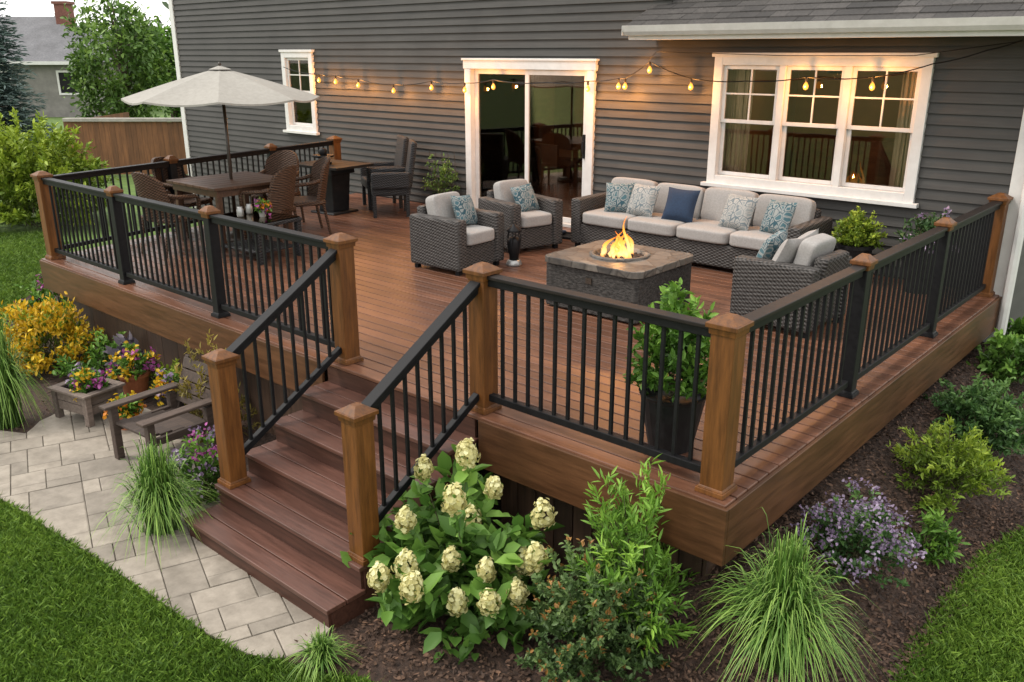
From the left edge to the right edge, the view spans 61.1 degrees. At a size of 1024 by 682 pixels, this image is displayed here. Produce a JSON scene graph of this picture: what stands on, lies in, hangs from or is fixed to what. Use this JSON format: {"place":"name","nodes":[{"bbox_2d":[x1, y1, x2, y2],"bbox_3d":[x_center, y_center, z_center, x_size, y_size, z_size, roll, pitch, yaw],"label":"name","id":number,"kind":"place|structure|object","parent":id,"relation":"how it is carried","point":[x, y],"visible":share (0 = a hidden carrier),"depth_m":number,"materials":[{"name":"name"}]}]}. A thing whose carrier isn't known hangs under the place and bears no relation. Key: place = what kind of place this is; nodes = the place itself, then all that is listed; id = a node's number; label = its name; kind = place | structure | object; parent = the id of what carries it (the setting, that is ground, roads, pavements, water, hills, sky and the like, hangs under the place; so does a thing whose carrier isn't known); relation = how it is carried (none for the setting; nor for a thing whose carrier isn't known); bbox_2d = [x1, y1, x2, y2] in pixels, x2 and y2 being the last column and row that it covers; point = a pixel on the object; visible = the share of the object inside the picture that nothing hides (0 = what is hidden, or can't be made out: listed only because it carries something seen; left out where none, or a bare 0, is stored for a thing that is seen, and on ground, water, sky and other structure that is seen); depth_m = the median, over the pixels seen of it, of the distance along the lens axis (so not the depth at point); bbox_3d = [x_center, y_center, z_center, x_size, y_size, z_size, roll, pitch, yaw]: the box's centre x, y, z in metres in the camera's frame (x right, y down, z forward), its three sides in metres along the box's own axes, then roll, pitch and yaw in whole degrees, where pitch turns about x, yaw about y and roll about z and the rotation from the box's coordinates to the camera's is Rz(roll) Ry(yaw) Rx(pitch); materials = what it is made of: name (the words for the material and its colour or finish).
{"place":"outdoors","nodes":[
{"label":"outdoors","id":0,"kind":"place"},
{"bbox_2d":[0,1,132,116],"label":"neighbour house","id":1,"kind":"structure","parent":0,"point":[44,40],"depth_m":44.46,"materials":[{"name":"paint"}]},
{"bbox_2d":[56,70,79,94],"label":"window","id":2,"kind":"structure","parent":1,"relation":"in","point":[59,73],"depth_m":44.09,"materials":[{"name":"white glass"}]},
{"bbox_2d":[0,0,170,32],"label":"sky","id":3,"kind":"structure","parent":0,"point":[17,8],"materials":[{"name":"white"}]},
{"bbox_2d":[0,407,330,659],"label":"paver patio","id":4,"kind":"structure","parent":0,"point":[230,594],"depth_m":5.93,"materials":[{"name":"stone"}]},
{"bbox_2d":[47,378,125,427],"bbox_3d":[-3.821,0.533,7.825,0.520,0.292,0.420,10,21,28],"label":"planter box","id":5,"kind":"object","parent":4,"relation":"on","point":[88,404],"visible":0.71,"depth_m":7.68,"materials":[{"name":"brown wood"}]},
{"bbox_2d":[65,362,100,389],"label":"flower clump","id":6,"kind":"object","parent":5,"relation":"in","point":[71,379],"visible":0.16,"depth_m":7.80,"materials":[{"name":"green plant"}]},
{"bbox_2d":[69,367,108,401],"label":"flower clump","id":7,"kind":"object","parent":5,"relation":"in","point":[87,379],"visible":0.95,"depth_m":7.66,"materials":[{"name":"multicoloured plant"}]},
{"bbox_2d":[102,390,146,429],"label":"flowers","id":8,"kind":"object","parent":4,"relation":"on","point":[129,410],"visible":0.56,"depth_m":7.50,"materials":[{"name":"plant"}]},
{"bbox_2d":[85,432,226,570],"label":"arching grass","id":9,"kind":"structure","parent":4,"relation":"on","point":[158,496],"depth_m":5.81,"materials":[{"name":"green plant"}]},
{"bbox_2d":[99,354,216,459],"bbox_3d":[-2.784,0.586,7.017,0.640,0.702,0.792,14,23,35],"label":"garden chair","id":10,"kind":"object","parent":4,"relation":"on","point":[173,419],"visible":0.81,"depth_m":6.98,"materials":[{"name":"brown wood"}]},
{"bbox_2d":[167,422,219,508],"bbox_3d":[-2.275,0.896,6.324,0.530,0.617,0.569,-6,19,-18],"label":"purple flower plant","id":11,"kind":"object","parent":4,"relation":"on","point":[208,466],"visible":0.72,"depth_m":6.27,"materials":[{"name":"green plant"}]},
{"bbox_2d":[184,366,477,629],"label":"deck stairs","id":12,"kind":"structure","parent":4,"relation":"on","point":[280,526],"depth_m":5.67,"materials":[{"name":"brown wood"}]},
{"bbox_2d":[201,348,250,489],"bbox_3d":[-1.930,0.520,5.874,0.177,0.972,0.177,15,24,39],"label":"railing post","id":13,"kind":"object","parent":12,"relation":"on","point":[220,362],"visible":1,"depth_m":5.82,"materials":[{"name":"brown wood"}]},
{"bbox_2d":[226,248,341,454],"bbox_3d":[-1.582,0.073,6.111,0.085,1.329,0.914,17,25,41],"label":"deck railing","id":14,"kind":"object","parent":13,"relation":"attached to","point":[244,340],"visible":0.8,"depth_m":6.08,"materials":[{"name":"black metal"}]},
{"bbox_2d":[334,402,384,565],"bbox_3d":[-0.871,0.814,4.991,0.177,0.972,0.177,15,24,39],"label":"railing post","id":15,"kind":"object","parent":12,"relation":"on","point":[356,419],"visible":0.94,"depth_m":4.93,"materials":[{"name":"brown wood"}]},
{"bbox_2d":[361,280,479,522],"bbox_3d":[-0.526,0.366,5.231,0.085,1.329,0.914,16,24,40],"label":"deck railing","id":16,"kind":"object","parent":15,"relation":"attached to","point":[400,370],"visible":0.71,"depth_m":5.20,"materials":[{"name":"black metal"}]},
{"bbox_2d":[0,106,1018,681],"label":"lawn","id":17,"kind":"structure","parent":0,"point":[34,226],"depth_m":16.55,"materials":[{"name":"plant"}]},
{"bbox_2d":[0,0,56,156],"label":"blue spruce","id":18,"kind":"object","parent":17,"relation":"on","point":[9,94],"visible":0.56,"depth_m":24.43,"materials":[{"name":"green plant"}]},
{"bbox_2d":[0,107,118,228],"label":"yellow shrub","id":19,"kind":"object","parent":17,"relation":"on","point":[17,186],"visible":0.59,"depth_m":16.05,"materials":[{"name":"green plant"}]},
{"bbox_2d":[60,0,175,117],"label":"deciduous tree","id":20,"kind":"object","parent":17,"relation":"on","point":[137,59],"visible":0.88,"depth_m":27.08,"materials":[{"name":"green plant"}]},
{"bbox_2d":[62,118,187,173],"bbox_3d":[-8.367,-5.155,23.067,6.945,1.520,0.230,0,18,0],"label":"cedar fence","id":21,"kind":"object","parent":17,"relation":"on","point":[118,142],"visible":0.3,"depth_m":22.97,"materials":[{"name":"brown wood"}]},
{"bbox_2d":[140,15,181,117],"bbox_3d":[-12.564,-9.522,31.611,2.652,4.427,2.570,15,24,39],"label":"deciduous tree","id":22,"kind":"object","parent":17,"relation":"on","point":[176,113],"visible":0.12,"depth_m":30.98,"materials":[{"name":"green plant"}]},
{"bbox_2d":[0,230,1023,681],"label":"grass","id":23,"kind":"structure","parent":17,"relation":"on","point":[52,602],"depth_m":4.97,"materials":[{"name":"green plant"}]},
{"bbox_2d":[168,0,1023,341],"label":"house","id":24,"kind":"structure","parent":17,"relation":"on","point":[894,150],"depth_m":10.85,"materials":[{"name":"grey wood"}]},
{"bbox_2d":[278,49,319,134],"bbox_3d":[-3.593,-4.223,14.708,0.960,1.370,0.170,15,24,39],"label":"window","id":25,"kind":"structure","parent":24,"relation":"in","point":[301,118],"depth_m":14.72,"materials":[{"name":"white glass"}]},
{"bbox_2d":[461,58,599,227],"bbox_3d":[0.208,-2.690,11.713,2.320,2.150,0.190,15,24,39],"label":"sliding door","id":26,"kind":"structure","parent":24,"relation":"in","point":[502,136],"depth_m":11.85,"materials":[{"name":"white glass"}]},
{"bbox_2d":[284,39,1022,92],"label":"string light","id":27,"kind":"object","parent":24,"relation":"hanging from","point":[805,85],"visible":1,"depth_m":9.51,"materials":[{"name":"black glass"}]},
{"bbox_2d":[700,53,938,208],"bbox_3d":[3.193,-2.286,9.186,2.400,1.460,0.335,15,24,39],"label":"window","id":28,"kind":"structure","parent":24,"relation":"in","point":[731,110],"depth_m":9.06,"materials":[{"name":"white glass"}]},
{"bbox_2d":[2,280,1023,681],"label":"mulch bed","id":29,"kind":"object","parent":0,"point":[342,632],"visible":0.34,"depth_m":4.96,"materials":[{"name":"brown wood"}]},
{"bbox_2d":[0,313,62,435],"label":"tall grass","id":30,"kind":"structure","parent":29,"relation":"on","point":[11,386],"depth_m":7.54,"materials":[{"name":"green plant"}]},
{"bbox_2d":[2,269,68,321],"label":"garden shrub","id":31,"kind":"object","parent":29,"relation":"on","point":[34,292],"visible":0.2,"depth_m":10.39,"materials":[{"name":"green plant"}]},
{"bbox_2d":[0,291,104,379],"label":"golden shrub","id":32,"kind":"object","parent":29,"relation":"on","point":[59,322],"visible":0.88,"depth_m":8.91,"materials":[{"name":"yellow plant"}]},
{"bbox_2d":[52,329,143,380],"bbox_3d":[-4.111,0.131,8.898,0.994,0.526,1.128,16,24,39],"label":"shrub","id":33,"kind":"object","parent":29,"relation":"on","point":[94,356],"visible":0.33,"depth_m":8.73,"materials":[{"name":"green plant"}]},
{"bbox_2d":[102,331,144,380],"bbox_3d":[-3.836,0.164,8.690,0.474,0.567,0.555,-10,21,-27],"label":"ornamental kale","id":34,"kind":"object","parent":29,"relation":"on","point":[119,339],"visible":0.19,"depth_m":8.64,"materials":[{"name":"purple plant"}]},
{"bbox_2d":[102,341,161,398],"bbox_3d":[-3.573,0.270,8.198,0.519,0.573,0.428,-8,20,-22],"label":"flower tub","id":35,"kind":"object","parent":29,"relation":"on","point":[136,379],"visible":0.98,"depth_m":8.15,"materials":[{"name":"ceramic"}]},
{"bbox_2d":[150,368,198,412],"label":"flowers","id":36,"kind":"object","parent":29,"relation":"on","point":[163,377],"visible":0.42,"depth_m":7.60,"materials":[{"name":"yellow plant"}]},
{"bbox_2d":[173,329,264,443],"bbox_3d":[-2.491,0.371,7.301,0.716,0.998,0.723,-10,21,-29],"label":"airy shrub","id":37,"kind":"object","parent":29,"relation":"on","point":[183,390],"visible":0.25,"depth_m":7.21,"materials":[{"name":"green plant"}]},
{"bbox_2d":[282,623,366,681],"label":"grass tuft","id":38,"kind":"object","parent":29,"relation":"on","point":[322,649],"visible":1,"depth_m":4.62,"materials":[{"name":"green plant"}]},
{"bbox_2d":[340,437,564,664],"bbox_3d":[-0.264,1.133,5.063,1.294,1.197,1.335,-11,21,-30],"label":"hydrangea bush","id":39,"kind":"object","parent":29,"relation":"on","point":[467,569],"visible":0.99,"depth_m":4.84,"materials":[{"name":"green plant"}]},
{"bbox_2d":[39,193,1001,579],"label":"deck","id":40,"kind":"structure","parent":29,"relation":"on","point":[403,301],"depth_m":6.66,"materials":[{"name":"brown wood"}]},
{"bbox_2d":[30,171,65,259],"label":"railing post","id":41,"kind":"object","parent":40,"relation":"on","point":[46,215],"visible":0.88,"depth_m":9.59,"materials":[{"name":"brown wood"}]},
{"bbox_2d":[41,177,118,273],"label":"deck railing","id":42,"kind":"object","parent":41,"relation":"attached to","point":[76,187],"visible":0.86,"depth_m":9.07,"materials":[{"name":"black metal"}]},
{"bbox_2d":[52,161,174,248],"bbox_3d":[-4.728,-1.644,10.354,0.085,0.830,1.617,10,21,28],"label":"deck railing","id":43,"kind":"object","parent":41,"relation":"attached to","point":[161,165],"visible":0.45,"depth_m":10.25,"materials":[{"name":"black metal"}]},
{"bbox_2d":[104,186,135,284],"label":"railing post","id":44,"kind":"object","parent":40,"relation":"on","point":[119,233],"visible":0.97,"depth_m":8.54,"materials":[{"name":"black metal"}]},
{"bbox_2d":[113,193,212,305],"bbox_3d":[-3.220,-0.869,8.023,1.630,0.830,0.085,15,24,39],"label":"deck railing","id":45,"kind":"object","parent":44,"relation":"attached to","point":[160,206],"visible":0.87,"depth_m":7.98,"materials":[{"name":"black metal"}]},
{"bbox_2d":[131,172,201,257],"bbox_3d":[-3.966,-1.477,9.908,0.568,0.953,0.630,12,22,33],"label":"dining chair","id":46,"kind":"object","parent":40,"relation":"on","point":[147,186],"visible":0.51,"depth_m":9.61,"materials":[{"name":"brown wicker"}]},
{"bbox_2d":[163,155,186,231],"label":"railing post","id":47,"kind":"object","parent":40,"relation":"on","point":[172,168],"visible":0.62,"depth_m":10.94,"materials":[{"name":"black metal"}]},
{"bbox_2d":[177,148,269,224],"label":"deck railing","id":48,"kind":"object","parent":47,"relation":"attached to","point":[213,158],"visible":0.56,"depth_m":11.66,"materials":[{"name":"black metal"}]},
{"bbox_2d":[151,157,213,238],"bbox_3d":[-4.198,-1.828,10.966,0.630,0.953,0.568,8,20,22],"label":"dining chair","id":49,"kind":"object","parent":40,"relation":"on","point":[190,202],"visible":0.38,"depth_m":10.92,"materials":[{"name":"brown wicker"}]},
{"bbox_2d":[198,205,230,318],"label":"railing post","id":50,"kind":"object","parent":40,"relation":"on","point":[214,258],"visible":0.93,"depth_m":7.44,"materials":[{"name":"black metal"}]},
{"bbox_2d":[121,62,319,242],"bbox_3d":[-3.424,-2.270,10.467,2.090,2.100,2.090,-14,23,-35],"label":"patio umbrella","id":51,"kind":"object","parent":40,"relation":"on","point":[220,84],"visible":0.8,"depth_m":9.74,"materials":[{"name":"beige fabric"}]},
{"bbox_2d":[166,171,292,249],"bbox_3d":[-3.427,-1.623,10.685,1.092,0.735,1.100,15,24,39],"label":"dining table","id":52,"kind":"object","parent":40,"relation":"on","point":[218,187],"visible":0.7,"depth_m":10.32,"materials":[{"name":"brown wood"}]},
{"bbox_2d":[221,209,301,265],"bbox_3d":[-2.894,-1.189,9.829,0.840,0.452,0.640,13,22,33],"label":"table","id":53,"kind":"object","parent":40,"relation":"on","point":[274,219],"visible":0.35,"depth_m":9.75,"materials":[{"name":"brown wood"}]},
{"bbox_2d":[253,197,272,216],"bbox_3d":[-2.792,-1.508,9.714,0.209,0.224,0.211,-4,19,-11],"label":"flower pot","id":54,"kind":"object","parent":53,"relation":"on","point":[262,207],"visible":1,"depth_m":9.67,"materials":[{"name":"plant"}]},
{"bbox_2d":[238,165,296,241],"bbox_3d":[-2.846,-1.625,10.355,0.630,0.953,0.568,5,19,14],"label":"dining chair","id":55,"kind":"object","parent":40,"relation":"on","point":[280,190],"visible":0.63,"depth_m":10.12,"materials":[{"name":"brown wicker"}]},
{"bbox_2d":[249,150,304,221],"bbox_3d":[-3.125,-2.035,11.586,0.568,0.953,0.630,5,19,16],"label":"dining chair","id":56,"kind":"object","parent":40,"relation":"on","point":[276,162],"visible":0.3,"depth_m":11.69,"materials":[{"name":"brown wicker"}]},
{"bbox_2d":[283,156,331,234],"bbox_3d":[-2.595,-1.846,11.018,0.630,0.953,0.568,-8,20,-24],"label":"dining chair","id":57,"kind":"object","parent":40,"relation":"on","point":[316,184],"visible":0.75,"depth_m":10.93,"materials":[{"name":"brown wicker"}]},
{"bbox_2d":[326,136,341,159],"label":"railing post","id":58,"kind":"object","parent":40,"relation":"on","point":[335,148],"visible":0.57,"depth_m":13.50,"materials":[{"name":"brown wood"}]},
{"bbox_2d":[275,140,332,195],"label":"deck railing","id":59,"kind":"object","parent":58,"relation":"attached to","point":[313,145],"visible":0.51,"depth_m":13.03,"materials":[{"name":"black metal"}]},
{"bbox_2d":[299,159,373,215],"bbox_3d":[-2.584,-2.215,12.527,0.964,0.695,0.720,13,22,34],"label":"bar table","id":60,"kind":"object","parent":40,"relation":"on","point":[337,192],"visible":0.77,"depth_m":12.41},
{"bbox_2d":[323,232,363,365],"bbox_3d":[-1.233,-0.312,6.369,0.177,0.972,0.177,15,24,39],"label":"railing post","id":61,"kind":"object","parent":40,"relation":"on","point":[344,299],"visible":0.92,"depth_m":6.32,"materials":[{"name":"brown wood"}]},
{"bbox_2d":[209,214,334,347],"bbox_3d":[-1.898,-0.502,6.921,1.650,0.830,0.085,15,24,39],"label":"deck railing","id":62,"kind":"object","parent":61,"relation":"attached to","point":[287,235],"visible":0.7,"depth_m":6.92,"materials":[{"name":"black metal"}]},
{"bbox_2d":[360,134,408,209],"bbox_3d":[-1.889,-2.524,12.919,0.655,1.034,0.620,-6,19,-18],"label":"tall chair","id":63,"kind":"object","parent":40,"relation":"on","point":[401,151],"visible":0.66,"depth_m":12.83,"materials":[{"name":"grey wicker"}]},
{"bbox_2d":[370,139,416,217],"bbox_3d":[-1.675,-2.312,12.281,0.655,1.034,0.620,-3,19,-10],"label":"tall chair","id":64,"kind":"object","parent":40,"relation":"on","point":[392,181],"visible":0.98,"depth_m":12.04,"materials":[{"name":"grey wicker"}]},
{"bbox_2d":[421,149,459,194],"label":"trellis plant","id":65,"kind":"object","parent":40,"relation":"on","point":[442,171],"visible":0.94,"depth_m":12.58,"materials":[{"name":"green plant"}]},
{"bbox_2d":[409,191,503,275],"bbox_3d":[-0.594,-1.185,9.302,0.757,0.777,0.740,14,23,37],"label":"armchair","id":66,"kind":"object","parent":40,"relation":"on","point":[442,236],"visible":0.91,"depth_m":9.12,"materials":[{"name":"grey wicker"}]},
{"bbox_2d":[450,194,477,223],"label":"throw pillow","id":67,"kind":"object","parent":66,"relation":"on","point":[463,208],"visible":0.91,"depth_m":9.20,"materials":[{"name":"teal fabric"}]},
{"bbox_2d":[463,262,502,414],"bbox_3d":[-0.181,-0.021,5.492,0.177,0.972,0.177,15,24,39],"label":"railing post","id":68,"kind":"object","parent":40,"relation":"on","point":[483,335],"visible":0.82,"depth_m":5.44,"materials":[{"name":"brown wood"}]},
{"bbox_2d":[487,274,710,472],"bbox_3d":[0.450,0.148,4.964,1.560,0.830,0.085,15,24,39],"label":"deck railing","id":69,"kind":"object","parent":68,"relation":"attached to","point":[665,320],"visible":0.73,"depth_m":4.90,"materials":[{"name":"black metal"}]},
{"bbox_2d":[506,220,521,266],"bbox_3d":[0.022,-1.067,9.386,0.180,0.499,0.180,15,24,39],"label":"lantern","id":70,"kind":"object","parent":40,"relation":"on","point":[513,247],"visible":1,"depth_m":9.35,"materials":[{"name":"metal"}]},
{"bbox_2d":[478,179,562,248],"bbox_3d":[0.093,-1.499,10.245,0.740,0.777,0.757,-12,22,-33],"label":"armchair","id":71,"kind":"object","parent":40,"relation":"on","point":[542,225],"visible":0.75,"depth_m":10.08,"materials":[{"name":"grey wicker"}]},
{"bbox_2d":[510,182,539,211],"bbox_3d":[0.153,-1.675,10.168,0.330,0.330,0.134,-21,1,-36],"label":"throw pillow","id":72,"kind":"object","parent":71,"relation":"on","point":[524,197],"visible":0.94,"depth_m":10.10,"materials":[{"name":"teal fabric"}]},
{"bbox_2d":[545,217,692,323],"bbox_3d":[0.971,-0.734,7.835,1.051,0.816,0.970,15,24,39],"label":"fire pit table","id":73,"kind":"object","parent":40,"relation":"on","point":[620,269],"visible":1,"depth_m":7.60,"materials":[{"name":"stone"}]},
{"bbox_2d":[622,277,718,453],"bbox_3d":[0.916,0.137,4.955,0.620,1.012,0.564,15,24,39],"label":"planter","id":74,"kind":"object","parent":40,"relation":"on","point":[672,292],"visible":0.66,"depth_m":4.90,"materials":[{"name":"black plastic"}]},
{"bbox_2d":[571,177,832,268],"bbox_3d":[2.023,-1.309,9.656,2.820,0.788,0.857,15,24,39],"label":"sofa","id":75,"kind":"object","parent":40,"relation":"on","point":[703,237],"visible":0.69,"depth_m":9.46,"materials":[{"name":"beige fabric"}]},
{"bbox_2d":[604,182,634,211],"bbox_3d":[1.258,-1.671,10.091,0.360,0.360,0.146,4,-5,20],"label":"throw pillow","id":76,"kind":"object","parent":75,"relation":"on","point":[618,195],"visible":0.89,"depth_m":10.04,"materials":[{"name":"teal fabric"}]},
{"bbox_2d":[626,183,660,216],"bbox_3d":[1.494,-1.605,9.894,0.380,0.380,0.154,18,1,44],"label":"throw pillow","id":77,"kind":"object","parent":75,"relation":"on","point":[642,200],"visible":1,"depth_m":9.81,"materials":[{"name":"fabric"}]},
{"bbox_2d":[661,187,700,222],"bbox_3d":[1.864,-1.503,9.586,0.380,0.380,0.154,14,-1,34],"label":"throw pillow","id":78,"kind":"object","parent":75,"relation":"on","point":[680,205],"visible":1,"depth_m":9.52,"materials":[{"name":"blue fabric"}]},
{"bbox_2d":[718,193,758,230],"bbox_3d":[2.386,-1.358,9.151,0.154,0.380,0.380,16,4,-45],"label":"throw pillow","id":79,"kind":"object","parent":75,"relation":"on","point":[738,211],"visible":1,"depth_m":9.07,"materials":[{"name":"fabric"}]},
{"bbox_2d":[759,199,797,232],"bbox_3d":[2.723,-1.264,8.870,0.146,0.360,0.360,17,4,-36],"label":"throw pillow","id":80,"kind":"object","parent":75,"relation":"on","point":[778,215],"visible":0.91,"depth_m":8.80,"materials":[{"name":"teal fabric"}]},
{"bbox_2d":[694,313,753,499],"bbox_3d":[1.081,0.329,4.440,0.177,0.972,0.177,15,24,39],"label":"railing post","id":81,"kind":"object","parent":40,"relation":"on","point":[728,332],"visible":1,"depth_m":4.38,"materials":[{"name":"brown wood"}]},
{"bbox_2d":[735,265,866,466],"bbox_3d":[1.675,0.110,5.079,0.085,0.830,1.680,15,24,39],"label":"deck railing","id":82,"kind":"object","parent":81,"relation":"attached to","point":[768,314],"visible":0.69,"depth_m":5.04,"materials":[{"name":"black metal"}]},
{"bbox_2d":[730,233,851,337],"bbox_3d":[2.372,-0.531,7.334,0.757,0.777,0.740,17,25,41],"label":"armchair","id":83,"kind":"object","parent":40,"relation":"on","point":[757,283],"visible":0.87,"depth_m":7.07,"materials":[{"name":"grey wicker"}]},
{"bbox_2d":[756,228,787,259],"bbox_3d":[2.194,-0.763,7.362,0.146,0.360,0.360,36,42,21],"label":"throw pillow","id":84,"kind":"object","parent":83,"relation":"on","point":[771,244],"visible":0.57,"depth_m":7.23,"materials":[{"name":"teal fabric"}]},
{"bbox_2d":[772,237,807,262],"bbox_3d":[2.291,-0.704,7.184,0.360,0.360,0.146,-10,44,-43],"label":"throw pillow","id":85,"kind":"object","parent":83,"relation":"on","point":[787,250],"visible":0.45,"depth_m":7.05,"materials":[{"name":"fabric"}]},
{"bbox_2d":[837,253,877,398],"bbox_3d":[2.269,-0.097,5.723,0.135,0.972,0.135,15,24,39],"label":"railing post","id":86,"kind":"object","parent":40,"relation":"on","point":[861,289],"visible":0.82,"depth_m":5.68,"materials":[{"name":"black metal"}]},
{"bbox_2d":[857,226,947,379],"bbox_3d":[2.840,-0.308,6.338,0.085,0.830,1.610,15,24,39],"label":"deck railing","id":87,"kind":"object","parent":86,"relation":"attached to","point":[893,254],"visible":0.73,"depth_m":6.30,"materials":[{"name":"black metal"}]},
{"bbox_2d":[830,206,887,258],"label":"round plant","id":88,"kind":"object","parent":40,"relation":"on","point":[856,238],"visible":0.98,"depth_m":8.58,"materials":[{"name":"green plant"}]},
{"bbox_2d":[893,206,964,293],"bbox_3d":[3.971,-0.874,8.269,0.620,0.838,0.716,7,20,19],"label":"leafy pot plant","id":89,"kind":"object","parent":40,"relation":"on","point":[924,224],"visible":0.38,"depth_m":8.22,"materials":[{"name":"green plant"}]},
{"bbox_2d":[920,217,956,337],"bbox_3d":[3.410,-0.508,6.956,0.135,0.972,0.135,15,24,39],"label":"railing post","id":90,"kind":"object","parent":40,"relation":"on","point":[949,223],"visible":0.73,"depth_m":6.91,"materials":[{"name":"black metal"}]},
{"bbox_2d":[975,193,1012,297],"bbox_3d":[4.513,-0.904,8.147,0.177,0.972,0.177,15,24,39],"label":"railing post","id":91,"kind":"object","parent":40,"relation":"on","point":[997,233],"visible":0.79,"depth_m":8.08,"materials":[{"name":"brown wood"}]},
{"bbox_2d":[937,201,1002,322],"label":"deck railing","id":92,"kind":"object","parent":91,"relation":"attached to","point":[980,219],"visible":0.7,"depth_m":7.54,"materials":[{"name":"black metal"}]},
{"bbox_2d":[514,534,674,681],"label":"rounded shrub","id":93,"kind":"object","parent":29,"relation":"on","point":[588,648],"visible":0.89,"depth_m":4.38,"materials":[{"name":"green plant"}]},
{"bbox_2d":[548,454,699,658],"bbox_3d":[0.605,1.096,4.557,0.816,1.002,0.871,5,19,16],"label":"leafy shrub","id":94,"kind":"object","parent":29,"relation":"on","point":[613,525],"visible":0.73,"depth_m":4.48,"materials":[{"name":"green plant"}]},
{"bbox_2d":[681,507,881,681],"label":"fountain grass","id":95,"kind":"object","parent":29,"relation":"on","point":[777,609],"depth_m":4.22,"materials":[{"name":"green plant"}]},
{"bbox_2d":[790,477,926,588],"bbox_3d":[2.009,1.086,5.040,0.751,0.539,0.749,12,22,32],"label":"catmint plant","id":96,"kind":"object","parent":29,"relation":"on","point":[856,531],"visible":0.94,"depth_m":4.96,"materials":[{"name":"purple plant"}]},
{"bbox_2d":[903,504,970,568],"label":"green plant","id":97,"kind":"object","parent":29,"relation":"on","point":[937,540],"visible":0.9,"depth_m":5.44,"materials":[{"name":"green plant"}]},
{"bbox_2d":[885,414,1018,512],"bbox_3d":[2.982,0.802,5.976,0.934,0.619,0.919,9,21,26],"label":"yellow green shrub","id":98,"kind":"object","parent":29,"relation":"on","point":[943,459],"visible":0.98,"depth_m":5.88,"materials":[{"name":"green plant"}]},
{"bbox_2d":[923,368,1023,456],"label":"mounded shrub","id":99,"kind":"object","parent":29,"relation":"on","point":[992,413],"visible":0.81,"depth_m":6.63,"materials":[{"name":"green plant"}]},
{"bbox_2d":[966,328,1023,385],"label":"broadleaf shrub","id":100,"kind":"object","parent":29,"relation":"on","point":[1001,359],"visible":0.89,"depth_m":7.77,"materials":[{"name":"green plant"}]},
{"bbox_2d":[1005,316,1023,343],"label":"broadleaf plant","id":101,"kind":"object","parent":29,"relation":"on","point":[1017,324],"visible":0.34,"depth_m":8.38,"materials":[{"name":"green plant"}]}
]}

